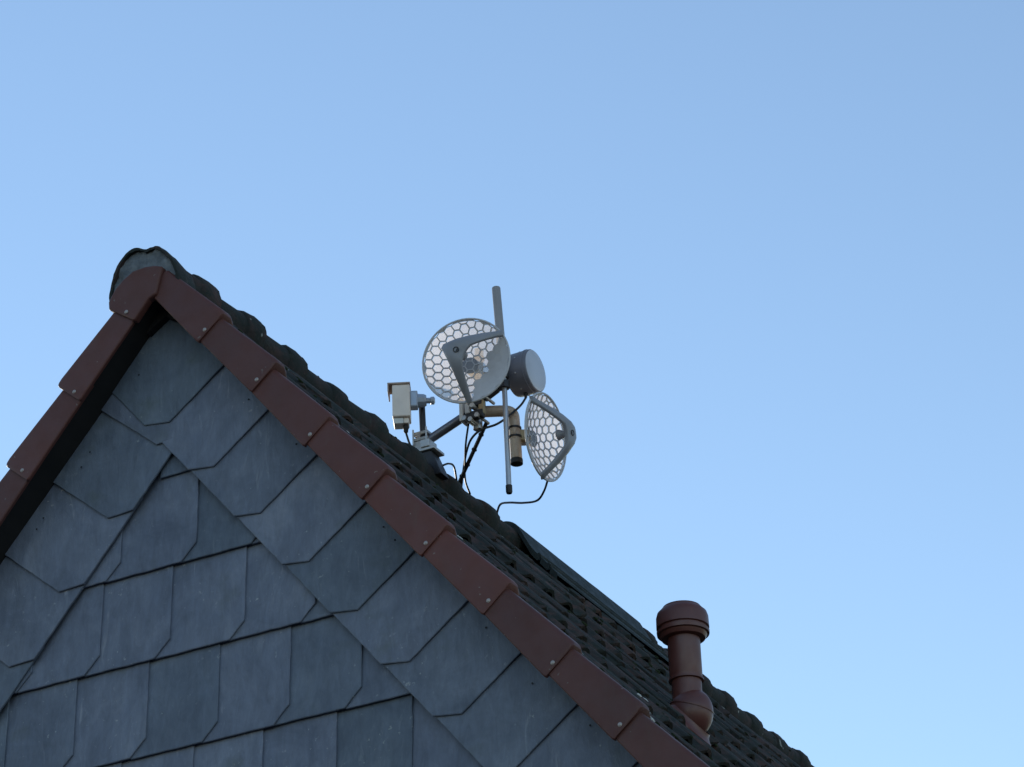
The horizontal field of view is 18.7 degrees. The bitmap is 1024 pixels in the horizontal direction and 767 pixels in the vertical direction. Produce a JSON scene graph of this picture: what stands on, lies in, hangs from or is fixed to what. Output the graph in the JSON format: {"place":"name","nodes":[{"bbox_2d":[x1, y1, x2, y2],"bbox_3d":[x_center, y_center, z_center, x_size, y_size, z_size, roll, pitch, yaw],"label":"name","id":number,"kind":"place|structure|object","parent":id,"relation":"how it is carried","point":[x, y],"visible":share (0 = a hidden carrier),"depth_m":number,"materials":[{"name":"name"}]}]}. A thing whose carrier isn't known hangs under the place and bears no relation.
{"place":"outdoors","nodes":[
{"label":"outdoors","id":0,"kind":"place"},
{"bbox_2d":[0,0,1023,766],"label":"sky","id":1,"kind":"structure","parent":0,"point":[763,260],"materials":[{"name":"blue"}]},
{"label":"ground","id":2,"kind":"structure","parent":0,"visible":0},
{"bbox_2d":[0,246,813,766],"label":"house","id":3,"kind":"structure","parent":2,"relation":"on","point":[230,536],"depth_m":10.42,"materials":[{"name":"grey"}]},
{"bbox_2d":[443,463,457,480],"bbox_3d":[-0.243,0.353,12.604,0.025,0.048,0.161,-12,-29,17],"label":"cable","id":4,"kind":"object","parent":3,"relation":"on","point":[452,464],"visible":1,"depth_m":12.61,"materials":[{"name":"black plastic"}]},
{"bbox_2d":[412,350,530,482],"bbox_3d":[-0.187,0.142,12.634,0.497,0.556,0.287,-15,-30,23],"label":"antenna mount","id":5,"kind":"object","parent":3,"relation":"attached to","point":[424,440],"visible":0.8,"depth_m":12.54,"materials":[{"name":"metal"}]},
{"bbox_2d":[387,382,434,432],"bbox_3d":[-0.407,0.109,12.586,0.197,0.210,0.102,1,-28,-5],"label":"weatherproof box","id":6,"kind":"object","parent":5,"relation":"attached to","point":[406,400],"visible":1,"depth_m":12.57,"materials":[{"name":"beige"}]},
{"bbox_2d":[422,318,510,405],"bbox_3d":[-0.184,-0.088,12.462,0.240,0.374,0.286,17,-33,-32],"label":"grid dish","id":7,"kind":"object","parent":5,"relation":"attached to","point":[472,378],"visible":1,"depth_m":12.48,"materials":[{"name":"plastic"}]},
{"bbox_2d":[464,423,470,494],"bbox_3d":[-0.183,0.309,12.635,0.028,0.155,0.349,-2,-28,-1],"label":"cable","id":8,"kind":"object","parent":5,"relation":"hanging from","point":[465,447],"visible":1,"depth_m":12.59,"materials":[{"name":"black plastic"}]},
{"bbox_2d":[461,397,526,486],"bbox_3d":[-0.120,0.216,12.601,0.367,0.282,0.148,-23,-34,34],"label":"cable","id":9,"kind":"object","parent":5,"relation":"attached to","point":[495,424],"visible":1,"depth_m":12.55,"materials":[{"name":"black plastic"}]},
{"bbox_2d":[492,286,512,494],"bbox_3d":[-0.065,0.029,12.560,0.119,0.940,0.048,-15,-30,23],"label":"rod antenna","id":10,"kind":"object","parent":5,"relation":"attached to","point":[504,387],"visible":0.66,"depth_m":12.52,"materials":[{"name":"metal"}]},
{"bbox_2d":[508,349,545,397],"bbox_3d":[0.004,-0.020,12.682,0.225,0.204,0.187,-15,-30,23],"label":"drum antenna","id":11,"kind":"object","parent":5,"relation":"attached to","point":[526,372],"visible":0.84,"depth_m":12.60,"materials":[{"name":"metal"}]},
{"bbox_2d":[521,392,575,481],"bbox_3d":[0.137,0.219,12.543,0.289,0.374,0.236,10,-30,-22],"label":"grid dish","id":12,"kind":"object","parent":5,"relation":"attached to","point":[547,471],"visible":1,"depth_m":12.56,"materials":[{"name":"plastic"}]},
{"bbox_2d":[497,481,547,511],"bbox_3d":[0.047,0.469,12.735,0.023,0.121,0.457,12,-31,-25],"label":"cable","id":13,"kind":"object","parent":12,"relation":"hanging from","point":[527,502],"visible":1,"depth_m":12.71,"materials":[{"name":"black plastic"}]},
{"bbox_2d":[656,600,713,745],"bbox_3d":[0.617,1.044,10.963,0.189,0.556,0.200,-15,-30,23],"label":"vent pipe","id":14,"kind":"object","parent":3,"relation":"on","point":[682,629],"visible":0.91,"depth_m":10.95,"materials":[{"name":"brown plastic"}]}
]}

